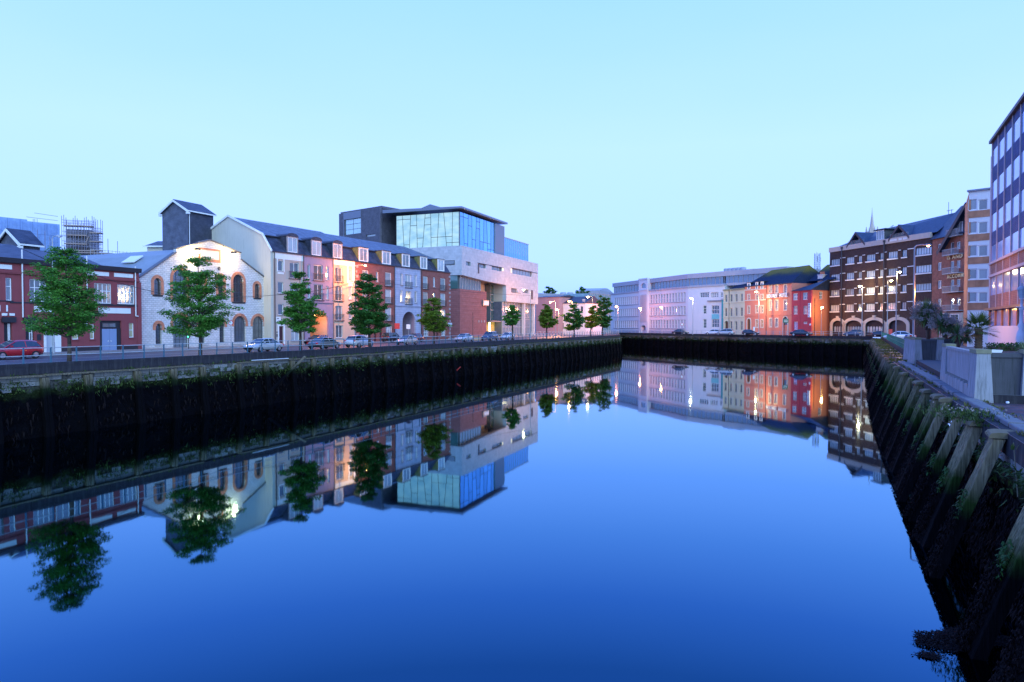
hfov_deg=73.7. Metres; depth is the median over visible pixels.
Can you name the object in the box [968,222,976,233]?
window
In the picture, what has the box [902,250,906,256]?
window
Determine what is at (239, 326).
window
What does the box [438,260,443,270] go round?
window
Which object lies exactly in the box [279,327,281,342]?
door
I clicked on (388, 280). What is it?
window
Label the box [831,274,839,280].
window
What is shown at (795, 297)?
window
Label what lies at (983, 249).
window
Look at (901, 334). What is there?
parked car
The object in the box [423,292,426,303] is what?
window
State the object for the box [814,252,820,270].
lattice mast
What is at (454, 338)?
pavement
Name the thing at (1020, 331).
ornate lantern
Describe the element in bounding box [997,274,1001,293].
window
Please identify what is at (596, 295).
building
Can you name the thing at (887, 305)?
street lamp
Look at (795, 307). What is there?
window
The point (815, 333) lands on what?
railing
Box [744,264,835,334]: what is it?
pink hotel
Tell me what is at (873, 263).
brown brick hotel
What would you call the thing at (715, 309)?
window
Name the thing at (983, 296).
window
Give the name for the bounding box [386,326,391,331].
window
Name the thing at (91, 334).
window
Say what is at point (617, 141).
sky
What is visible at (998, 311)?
window
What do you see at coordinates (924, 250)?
window
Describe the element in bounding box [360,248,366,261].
window
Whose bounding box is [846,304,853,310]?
window
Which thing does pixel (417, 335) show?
parked car
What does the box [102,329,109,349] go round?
door
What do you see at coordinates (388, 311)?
window
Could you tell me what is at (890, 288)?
window
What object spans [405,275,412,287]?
window
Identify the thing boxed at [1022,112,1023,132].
window
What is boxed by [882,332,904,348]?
railing
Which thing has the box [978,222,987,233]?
window
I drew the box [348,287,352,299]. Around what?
window
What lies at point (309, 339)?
parked car
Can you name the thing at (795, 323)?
window
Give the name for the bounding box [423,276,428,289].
window
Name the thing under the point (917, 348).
concrete planter
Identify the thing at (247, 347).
railing
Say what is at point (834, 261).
window
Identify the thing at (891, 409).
quay wall
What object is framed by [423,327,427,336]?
window
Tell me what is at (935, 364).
ground
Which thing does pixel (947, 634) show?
seaweed clump
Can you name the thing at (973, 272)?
window
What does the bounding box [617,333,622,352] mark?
quay wall
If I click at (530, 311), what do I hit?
street lamp
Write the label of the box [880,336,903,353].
upstand wall
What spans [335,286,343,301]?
window
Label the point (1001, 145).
window
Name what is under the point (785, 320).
direction sign
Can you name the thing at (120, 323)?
shop building
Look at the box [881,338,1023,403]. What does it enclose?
terrace edge
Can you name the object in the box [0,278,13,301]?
window
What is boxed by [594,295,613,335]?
street tree
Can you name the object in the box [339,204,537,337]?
music school
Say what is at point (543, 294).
distant block
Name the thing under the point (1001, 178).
window
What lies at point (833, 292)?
window
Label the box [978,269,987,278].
window
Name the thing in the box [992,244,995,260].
window
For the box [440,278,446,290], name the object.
window
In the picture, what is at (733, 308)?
cream townhouse
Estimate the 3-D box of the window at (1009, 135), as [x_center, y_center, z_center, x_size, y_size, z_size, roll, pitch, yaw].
[46.866,-18.954,64.180,0.160,1.794,3.278,1,1,27]
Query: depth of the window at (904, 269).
162.72 m
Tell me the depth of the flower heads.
23.93 m
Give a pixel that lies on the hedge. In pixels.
(1008, 346)
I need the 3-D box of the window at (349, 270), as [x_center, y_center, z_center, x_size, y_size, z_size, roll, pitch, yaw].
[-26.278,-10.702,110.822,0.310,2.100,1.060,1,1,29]
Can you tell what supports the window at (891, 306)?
in the brown brick hotel at (873, 263)
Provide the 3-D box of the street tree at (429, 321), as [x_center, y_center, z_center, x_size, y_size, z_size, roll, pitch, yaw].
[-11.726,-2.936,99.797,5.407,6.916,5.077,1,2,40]
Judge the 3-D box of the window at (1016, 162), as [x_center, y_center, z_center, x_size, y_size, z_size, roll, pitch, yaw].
[45.239,-15.465,61.049,0.160,1.868,3.278,1,1,27]
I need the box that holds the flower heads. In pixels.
[933,401,1006,416]
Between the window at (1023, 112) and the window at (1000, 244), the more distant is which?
the window at (1000, 244)
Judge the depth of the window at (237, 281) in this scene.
93.10 m
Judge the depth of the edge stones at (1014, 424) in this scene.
23.32 m
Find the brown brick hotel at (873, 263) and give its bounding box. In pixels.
[829,202,953,337]
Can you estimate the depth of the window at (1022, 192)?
58.80 m
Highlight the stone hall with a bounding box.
[81,239,263,348]
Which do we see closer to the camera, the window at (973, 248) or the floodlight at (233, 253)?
the window at (973, 248)
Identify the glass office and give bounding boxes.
[984,93,1023,345]
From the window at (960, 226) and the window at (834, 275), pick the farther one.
the window at (834, 275)
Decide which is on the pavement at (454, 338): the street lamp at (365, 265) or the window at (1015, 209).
the street lamp at (365, 265)
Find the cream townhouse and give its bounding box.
[723,283,746,334]
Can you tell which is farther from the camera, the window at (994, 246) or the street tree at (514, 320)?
the street tree at (514, 320)
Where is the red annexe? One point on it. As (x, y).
(808, 301)
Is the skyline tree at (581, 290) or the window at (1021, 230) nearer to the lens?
the window at (1021, 230)
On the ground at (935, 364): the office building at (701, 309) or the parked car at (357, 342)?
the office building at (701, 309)
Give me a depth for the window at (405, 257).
123.91 m
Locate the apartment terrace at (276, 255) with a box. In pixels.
[211,214,450,343]
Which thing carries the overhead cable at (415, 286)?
attached to the street lamp at (530, 311)
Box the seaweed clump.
[911,624,1009,653]
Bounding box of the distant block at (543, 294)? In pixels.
[535,293,563,332]
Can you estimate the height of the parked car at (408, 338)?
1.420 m
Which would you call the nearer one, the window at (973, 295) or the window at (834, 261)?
the window at (973, 295)
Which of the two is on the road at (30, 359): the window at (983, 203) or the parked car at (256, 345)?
the parked car at (256, 345)
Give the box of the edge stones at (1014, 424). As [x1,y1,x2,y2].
[954,393,1023,432]
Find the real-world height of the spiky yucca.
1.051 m
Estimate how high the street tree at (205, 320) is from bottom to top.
9.119 m
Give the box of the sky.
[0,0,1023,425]
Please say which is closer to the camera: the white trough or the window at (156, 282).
the white trough
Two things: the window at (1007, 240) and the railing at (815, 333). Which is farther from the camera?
the railing at (815, 333)
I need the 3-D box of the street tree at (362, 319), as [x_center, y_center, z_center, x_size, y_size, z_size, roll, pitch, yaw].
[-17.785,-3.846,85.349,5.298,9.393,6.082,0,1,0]
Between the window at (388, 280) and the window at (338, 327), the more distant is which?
the window at (388, 280)
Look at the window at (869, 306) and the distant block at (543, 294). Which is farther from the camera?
the distant block at (543, 294)
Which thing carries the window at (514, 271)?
in the music school
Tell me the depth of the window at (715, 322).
227.85 m
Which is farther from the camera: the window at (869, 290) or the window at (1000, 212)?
the window at (869, 290)
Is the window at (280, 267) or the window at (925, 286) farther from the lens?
the window at (925, 286)
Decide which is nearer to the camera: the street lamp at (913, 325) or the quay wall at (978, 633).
the quay wall at (978, 633)
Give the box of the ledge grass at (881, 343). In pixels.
[873,338,1023,435]
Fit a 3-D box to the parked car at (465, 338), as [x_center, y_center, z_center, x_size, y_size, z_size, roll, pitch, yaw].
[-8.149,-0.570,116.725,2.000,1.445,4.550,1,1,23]
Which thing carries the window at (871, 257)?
in the brown brick hotel at (873, 263)
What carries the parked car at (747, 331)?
on the ground at (935, 364)
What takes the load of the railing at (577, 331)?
on the pavement at (454, 338)
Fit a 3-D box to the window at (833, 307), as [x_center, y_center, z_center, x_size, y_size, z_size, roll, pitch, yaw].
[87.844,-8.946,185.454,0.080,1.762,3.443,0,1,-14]
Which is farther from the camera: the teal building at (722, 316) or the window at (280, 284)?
the teal building at (722, 316)
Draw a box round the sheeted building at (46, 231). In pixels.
[0,213,59,251]
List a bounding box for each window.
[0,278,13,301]
[7,324,9,339]
[30,279,49,301]
[89,324,95,339]
[94,283,112,304]
[102,323,115,326]
[117,284,134,304]
[129,323,134,337]
[152,278,162,296]
[154,324,159,345]
[172,270,184,299]
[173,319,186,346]
[219,323,225,343]
[232,275,244,303]
[233,316,246,343]
[253,317,261,339]
[254,284,260,298]
[278,261,283,271]
[278,282,283,293]
[278,304,283,315]
[288,237,296,252]
[289,262,300,279]
[291,327,298,341]
[307,264,309,278]
[312,241,320,255]
[313,265,324,281]
[313,284,324,300]
[326,266,329,280]
[334,244,340,257]
[335,267,343,282]
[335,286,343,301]
[335,306,343,320]
[335,325,341,338]
[345,218,360,234]
[348,268,352,281]
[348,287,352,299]
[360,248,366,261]
[383,251,389,263]
[384,289,392,303]
[385,272,392,286]
[385,308,392,321]
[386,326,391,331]
[403,254,408,266]
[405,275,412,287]
[405,291,412,304]
[421,257,426,268]
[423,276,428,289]
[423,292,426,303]
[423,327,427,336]
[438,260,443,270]
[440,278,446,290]
[440,293,446,305]
[444,260,454,264]
[492,266,500,270]
[512,269,530,276]
[700,292,708,297]
[712,305,718,313]
[712,319,718,326]
[793,293,797,299]
[794,306,797,313]
[794,322,797,329]
[831,259,839,265]
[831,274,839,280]
[831,290,838,295]
[831,305,838,310]
[846,288,853,294]
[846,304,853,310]
[847,257,853,263]
[847,272,853,279]
[866,270,874,277]
[866,287,874,293]
[866,303,874,309]
[867,254,874,260]
[888,251,897,258]
[888,268,896,275]
[888,285,895,292]
[888,302,895,309]
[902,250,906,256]
[902,267,906,274]
[915,283,930,290]
[916,246,931,254]
[916,264,930,272]
[957,221,962,233]
[968,199,976,209]
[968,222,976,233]
[969,292,976,301]
[970,245,976,255]
[970,269,976,278]
[978,199,987,209]
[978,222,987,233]
[978,245,987,255]
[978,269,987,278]
[978,292,987,301]
[991,276,995,294]
[991,310,993,325]
[992,179,996,200]
[992,212,996,231]
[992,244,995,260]
[993,146,997,166]
[997,240,1002,258]
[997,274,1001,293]
[997,309,1000,325]
[998,207,1002,227]
[999,138,1003,159]
[999,172,1003,193]
[1003,309,1007,325]
[1004,236,1009,254]
[1004,271,1009,292]
[1005,164,1010,188]
[1005,200,1010,222]
[1006,127,1011,151]
[1011,268,1017,290]
[1011,308,1015,325]
[1012,194,1018,217]
[1012,231,1017,251]
[1013,155,1019,180]
[1014,117,1019,142]
[1019,266,1023,285]
[1020,228,1023,247]
[1021,151,1023,173]
[1021,190,1023,211]
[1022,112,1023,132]
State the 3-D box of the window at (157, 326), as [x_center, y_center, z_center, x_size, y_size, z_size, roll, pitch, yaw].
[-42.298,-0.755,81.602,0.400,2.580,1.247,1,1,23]
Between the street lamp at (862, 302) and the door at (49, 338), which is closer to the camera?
the door at (49, 338)
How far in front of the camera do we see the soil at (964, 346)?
87.13 m
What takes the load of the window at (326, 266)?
in the apartment terrace at (276, 255)
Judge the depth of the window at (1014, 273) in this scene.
61.51 m
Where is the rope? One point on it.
(1015, 471)
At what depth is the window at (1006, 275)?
64.79 m
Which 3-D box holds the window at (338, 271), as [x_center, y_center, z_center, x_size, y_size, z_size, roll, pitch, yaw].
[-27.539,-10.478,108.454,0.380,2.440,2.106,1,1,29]
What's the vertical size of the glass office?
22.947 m
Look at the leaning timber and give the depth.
68.56 m
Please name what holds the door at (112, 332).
in the shop building at (120, 323)
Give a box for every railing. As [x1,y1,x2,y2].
[4,331,616,363]
[531,330,618,335]
[621,330,747,334]
[753,331,872,335]
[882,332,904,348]
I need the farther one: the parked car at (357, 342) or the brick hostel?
the brick hostel
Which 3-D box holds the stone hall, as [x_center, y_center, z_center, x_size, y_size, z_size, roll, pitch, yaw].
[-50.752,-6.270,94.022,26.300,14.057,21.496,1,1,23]
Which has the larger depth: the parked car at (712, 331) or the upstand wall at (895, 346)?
the parked car at (712, 331)
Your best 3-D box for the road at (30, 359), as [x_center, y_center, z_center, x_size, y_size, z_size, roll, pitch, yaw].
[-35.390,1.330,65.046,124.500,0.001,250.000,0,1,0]
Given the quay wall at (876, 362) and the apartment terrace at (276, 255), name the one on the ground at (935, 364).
the apartment terrace at (276, 255)
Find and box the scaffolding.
[61,215,107,254]
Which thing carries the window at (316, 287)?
in the apartment terrace at (276, 255)
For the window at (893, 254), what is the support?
in the brown brick hotel at (873, 263)
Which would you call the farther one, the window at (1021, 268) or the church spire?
the church spire
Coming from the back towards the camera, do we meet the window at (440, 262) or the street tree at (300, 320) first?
the window at (440, 262)
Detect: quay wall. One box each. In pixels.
[0,335,620,443]
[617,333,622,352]
[619,333,747,351]
[746,335,872,356]
[863,339,897,408]
[868,362,953,490]
[895,396,1023,622]
[953,506,1023,681]
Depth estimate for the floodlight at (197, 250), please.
85.06 m
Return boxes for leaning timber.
[266,356,305,394]
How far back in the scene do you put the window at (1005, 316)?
65.04 m
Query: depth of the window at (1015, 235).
61.45 m
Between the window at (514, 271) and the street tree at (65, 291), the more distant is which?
the window at (514, 271)
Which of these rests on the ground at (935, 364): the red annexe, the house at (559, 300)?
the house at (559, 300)
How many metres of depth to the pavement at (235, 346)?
87.58 m
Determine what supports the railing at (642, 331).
on the quay wall at (727, 342)
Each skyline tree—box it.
[543,286,557,293]
[575,286,589,293]
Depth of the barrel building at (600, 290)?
309.58 m
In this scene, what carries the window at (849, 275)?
in the brown brick hotel at (873, 263)
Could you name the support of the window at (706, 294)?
in the office building at (701, 309)
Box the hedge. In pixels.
[984,342,1022,350]
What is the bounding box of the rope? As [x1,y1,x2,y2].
[1013,443,1018,497]
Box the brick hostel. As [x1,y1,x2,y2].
[930,202,965,337]
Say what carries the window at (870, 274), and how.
in the brown brick hotel at (873, 263)
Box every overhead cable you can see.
[69,265,351,296]
[284,280,531,295]
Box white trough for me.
[992,350,1002,352]
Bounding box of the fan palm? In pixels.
[960,311,998,348]
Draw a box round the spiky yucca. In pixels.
[1013,341,1023,352]
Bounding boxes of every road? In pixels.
[0,336,581,364]
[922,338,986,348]
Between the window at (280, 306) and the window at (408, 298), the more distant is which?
the window at (408, 298)
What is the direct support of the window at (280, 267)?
in the apartment terrace at (276, 255)
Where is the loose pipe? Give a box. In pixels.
[251,358,288,360]
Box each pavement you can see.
[41,347,226,354]
[203,345,289,347]
[284,334,575,344]
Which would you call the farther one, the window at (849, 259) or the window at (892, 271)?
the window at (849, 259)
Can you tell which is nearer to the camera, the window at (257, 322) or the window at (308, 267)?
the window at (257, 322)
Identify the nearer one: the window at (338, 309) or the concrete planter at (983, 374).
the concrete planter at (983, 374)
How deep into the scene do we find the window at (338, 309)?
108.71 m
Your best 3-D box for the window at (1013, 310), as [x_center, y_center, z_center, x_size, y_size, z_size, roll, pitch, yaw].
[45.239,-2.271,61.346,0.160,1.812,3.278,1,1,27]
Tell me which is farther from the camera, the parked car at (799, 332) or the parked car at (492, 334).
the parked car at (799, 332)
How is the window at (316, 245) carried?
in the apartment terrace at (276, 255)
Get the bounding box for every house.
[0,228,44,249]
[158,199,216,249]
[536,295,574,333]
[563,296,602,334]
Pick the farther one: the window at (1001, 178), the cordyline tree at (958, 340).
the window at (1001, 178)
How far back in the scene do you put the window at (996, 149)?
70.77 m
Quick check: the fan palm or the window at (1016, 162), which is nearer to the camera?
the fan palm
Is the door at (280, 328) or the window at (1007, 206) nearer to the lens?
the window at (1007, 206)
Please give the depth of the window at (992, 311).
71.33 m
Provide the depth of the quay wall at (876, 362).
79.38 m
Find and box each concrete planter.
[903,336,955,363]
[940,343,1023,402]
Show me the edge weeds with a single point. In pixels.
(968, 413)
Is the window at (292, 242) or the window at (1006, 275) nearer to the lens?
the window at (1006, 275)
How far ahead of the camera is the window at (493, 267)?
165.68 m
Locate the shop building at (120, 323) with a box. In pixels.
[0,244,141,351]
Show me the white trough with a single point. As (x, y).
(996, 351)
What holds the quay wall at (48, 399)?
in the river water
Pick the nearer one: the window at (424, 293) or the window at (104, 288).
the window at (104, 288)
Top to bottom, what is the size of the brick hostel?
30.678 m
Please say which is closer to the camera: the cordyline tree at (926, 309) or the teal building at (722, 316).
the cordyline tree at (926, 309)
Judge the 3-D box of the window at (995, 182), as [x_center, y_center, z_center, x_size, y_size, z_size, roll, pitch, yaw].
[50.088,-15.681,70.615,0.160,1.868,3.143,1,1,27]
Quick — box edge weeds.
[912,403,1022,426]
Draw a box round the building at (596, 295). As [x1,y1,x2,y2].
[564,293,610,333]
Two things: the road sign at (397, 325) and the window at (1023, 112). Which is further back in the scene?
the road sign at (397, 325)
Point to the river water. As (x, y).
(646, 514)
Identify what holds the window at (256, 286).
in the stone hall
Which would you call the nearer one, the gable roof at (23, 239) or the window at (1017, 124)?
the window at (1017, 124)
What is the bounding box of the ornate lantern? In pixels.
[1015,282,1023,343]
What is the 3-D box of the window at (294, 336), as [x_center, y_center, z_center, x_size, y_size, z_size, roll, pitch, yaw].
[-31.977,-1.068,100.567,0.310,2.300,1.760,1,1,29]
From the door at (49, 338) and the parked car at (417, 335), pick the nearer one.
the door at (49, 338)
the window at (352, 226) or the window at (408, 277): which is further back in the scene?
the window at (352, 226)
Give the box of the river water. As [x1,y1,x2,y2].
[0,346,1016,681]
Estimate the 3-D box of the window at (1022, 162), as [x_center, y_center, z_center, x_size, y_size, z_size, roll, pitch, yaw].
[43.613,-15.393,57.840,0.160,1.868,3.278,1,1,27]
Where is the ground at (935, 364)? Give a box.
[17,332,1021,395]
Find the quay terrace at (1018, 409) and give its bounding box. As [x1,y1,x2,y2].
[875,342,1023,442]
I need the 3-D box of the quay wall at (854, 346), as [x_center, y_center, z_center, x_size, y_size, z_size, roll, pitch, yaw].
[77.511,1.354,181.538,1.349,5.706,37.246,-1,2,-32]
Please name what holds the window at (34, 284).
in the shop building at (120, 323)
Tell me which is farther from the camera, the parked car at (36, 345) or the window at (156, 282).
the window at (156, 282)
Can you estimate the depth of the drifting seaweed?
15.89 m
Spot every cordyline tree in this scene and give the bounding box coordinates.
[906,299,950,338]
[925,310,967,338]
[943,323,975,347]
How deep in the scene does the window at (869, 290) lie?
173.17 m
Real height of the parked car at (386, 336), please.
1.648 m
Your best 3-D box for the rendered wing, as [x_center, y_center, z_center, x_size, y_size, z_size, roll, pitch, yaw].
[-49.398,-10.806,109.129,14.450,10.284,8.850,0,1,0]
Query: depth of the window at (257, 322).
96.52 m
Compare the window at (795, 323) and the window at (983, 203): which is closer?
the window at (983, 203)
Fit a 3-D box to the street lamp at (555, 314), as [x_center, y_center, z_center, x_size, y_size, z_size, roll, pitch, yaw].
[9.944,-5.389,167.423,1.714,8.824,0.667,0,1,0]
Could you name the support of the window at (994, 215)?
in the glass office
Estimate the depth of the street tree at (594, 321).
179.64 m
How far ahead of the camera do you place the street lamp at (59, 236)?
65.50 m
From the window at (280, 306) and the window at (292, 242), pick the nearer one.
the window at (280, 306)
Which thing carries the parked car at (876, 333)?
on the ground at (935, 364)
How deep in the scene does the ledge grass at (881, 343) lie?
62.14 m
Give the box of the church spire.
[865,212,877,232]
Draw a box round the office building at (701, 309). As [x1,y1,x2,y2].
[609,266,821,333]
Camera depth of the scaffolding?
138.96 m
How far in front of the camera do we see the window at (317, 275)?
104.60 m
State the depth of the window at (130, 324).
77.48 m
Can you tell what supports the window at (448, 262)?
in the music school
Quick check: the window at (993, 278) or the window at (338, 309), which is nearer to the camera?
the window at (993, 278)
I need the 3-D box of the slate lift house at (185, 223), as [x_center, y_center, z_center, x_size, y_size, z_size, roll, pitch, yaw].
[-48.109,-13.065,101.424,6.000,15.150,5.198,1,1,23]
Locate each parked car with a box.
[0,340,43,359]
[243,338,283,351]
[304,335,327,344]
[307,337,340,348]
[344,335,373,347]
[381,332,399,342]
[396,335,417,344]
[409,333,423,341]
[455,333,472,341]
[481,331,498,340]
[500,332,513,339]
[672,329,688,333]
[705,329,719,334]
[715,329,734,334]
[742,329,759,334]
[789,329,812,335]
[843,330,862,335]
[872,331,880,336]
[883,331,915,338]
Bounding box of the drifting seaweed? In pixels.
[911,650,951,660]
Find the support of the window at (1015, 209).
in the glass office
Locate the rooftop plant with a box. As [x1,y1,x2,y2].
[37,230,127,255]
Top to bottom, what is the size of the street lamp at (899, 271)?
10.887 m
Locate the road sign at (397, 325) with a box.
[395,323,399,328]
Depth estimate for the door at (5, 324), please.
65.52 m
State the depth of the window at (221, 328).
90.63 m
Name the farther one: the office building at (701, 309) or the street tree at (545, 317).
the office building at (701, 309)
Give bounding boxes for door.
[4,323,10,341]
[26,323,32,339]
[46,322,52,351]
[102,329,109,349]
[109,329,116,349]
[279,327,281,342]
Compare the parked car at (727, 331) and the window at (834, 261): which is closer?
the window at (834, 261)
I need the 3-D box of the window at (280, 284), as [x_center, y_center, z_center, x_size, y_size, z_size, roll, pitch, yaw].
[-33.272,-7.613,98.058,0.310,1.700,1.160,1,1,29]
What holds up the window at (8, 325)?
in the shop building at (120, 323)
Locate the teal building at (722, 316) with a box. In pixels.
[721,299,722,329]
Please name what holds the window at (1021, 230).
in the glass office
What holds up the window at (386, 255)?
in the apartment terrace at (276, 255)
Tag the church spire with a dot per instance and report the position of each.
(872, 229)
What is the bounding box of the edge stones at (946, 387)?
[898,361,961,394]
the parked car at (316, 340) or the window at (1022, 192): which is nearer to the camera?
the window at (1022, 192)
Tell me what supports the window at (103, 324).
in the shop building at (120, 323)
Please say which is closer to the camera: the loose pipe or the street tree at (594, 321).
the loose pipe
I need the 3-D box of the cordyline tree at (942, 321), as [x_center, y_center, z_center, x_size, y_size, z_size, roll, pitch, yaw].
[37.565,-1.091,59.011,3.917,3.248,2.551,0,1,0]
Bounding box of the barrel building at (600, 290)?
[578,288,612,293]
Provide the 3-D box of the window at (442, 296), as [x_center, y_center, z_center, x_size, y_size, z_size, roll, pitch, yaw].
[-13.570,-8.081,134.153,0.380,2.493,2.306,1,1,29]
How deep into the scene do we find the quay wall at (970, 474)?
22.11 m
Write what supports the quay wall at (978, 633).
in the river water
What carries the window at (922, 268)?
in the brown brick hotel at (873, 263)
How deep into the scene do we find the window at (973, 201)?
89.20 m
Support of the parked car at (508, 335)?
on the road at (30, 359)
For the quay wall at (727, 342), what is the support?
in the river water
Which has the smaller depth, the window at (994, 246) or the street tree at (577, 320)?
the window at (994, 246)
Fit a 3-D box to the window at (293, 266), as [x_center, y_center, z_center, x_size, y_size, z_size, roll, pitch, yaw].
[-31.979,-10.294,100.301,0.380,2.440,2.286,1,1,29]
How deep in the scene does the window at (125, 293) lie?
76.77 m
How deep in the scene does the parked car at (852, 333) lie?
171.52 m
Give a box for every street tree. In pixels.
[22,246,109,360]
[157,256,244,354]
[276,271,326,349]
[347,272,391,346]
[415,297,453,343]
[501,305,520,339]
[538,304,558,337]
[560,302,585,336]
[584,305,602,335]
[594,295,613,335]
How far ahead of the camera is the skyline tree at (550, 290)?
278.22 m
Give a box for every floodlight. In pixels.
[191,248,200,252]
[228,251,236,255]
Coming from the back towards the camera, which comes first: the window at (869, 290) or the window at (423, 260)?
the window at (869, 290)
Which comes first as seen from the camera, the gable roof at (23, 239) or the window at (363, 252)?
the gable roof at (23, 239)
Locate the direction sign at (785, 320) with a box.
[783,319,788,334]
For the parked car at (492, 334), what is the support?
on the road at (30, 359)
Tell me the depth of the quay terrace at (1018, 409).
26.35 m
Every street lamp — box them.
[52,235,62,353]
[354,264,366,334]
[522,289,530,338]
[549,301,555,336]
[858,285,862,335]
[887,280,892,333]
[895,270,901,335]
[912,244,930,336]
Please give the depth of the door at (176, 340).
84.54 m
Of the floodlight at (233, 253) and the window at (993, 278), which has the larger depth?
the floodlight at (233, 253)
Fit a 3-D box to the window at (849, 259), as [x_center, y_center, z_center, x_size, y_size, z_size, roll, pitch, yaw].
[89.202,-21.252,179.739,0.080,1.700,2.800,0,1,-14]
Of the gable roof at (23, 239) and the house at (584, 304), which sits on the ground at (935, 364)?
the house at (584, 304)
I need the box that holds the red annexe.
[792,271,829,335]
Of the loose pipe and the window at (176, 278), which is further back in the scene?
the window at (176, 278)
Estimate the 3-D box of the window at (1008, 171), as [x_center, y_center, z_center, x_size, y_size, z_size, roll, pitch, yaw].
[46.866,-15.537,64.258,0.160,1.868,3.278,1,1,27]
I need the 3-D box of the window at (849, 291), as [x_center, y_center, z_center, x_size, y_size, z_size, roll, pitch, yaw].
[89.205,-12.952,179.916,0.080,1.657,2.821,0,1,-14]
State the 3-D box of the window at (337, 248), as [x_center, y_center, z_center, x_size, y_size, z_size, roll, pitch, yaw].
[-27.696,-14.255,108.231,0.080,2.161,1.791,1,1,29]
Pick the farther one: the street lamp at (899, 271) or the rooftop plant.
the rooftop plant
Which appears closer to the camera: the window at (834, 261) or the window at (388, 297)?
the window at (388, 297)
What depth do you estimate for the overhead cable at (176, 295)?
78.54 m
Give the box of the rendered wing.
[143,241,162,250]
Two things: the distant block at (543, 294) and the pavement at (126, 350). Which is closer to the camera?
the pavement at (126, 350)
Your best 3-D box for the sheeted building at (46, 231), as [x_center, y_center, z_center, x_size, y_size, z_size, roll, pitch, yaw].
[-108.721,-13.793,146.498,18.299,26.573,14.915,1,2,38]

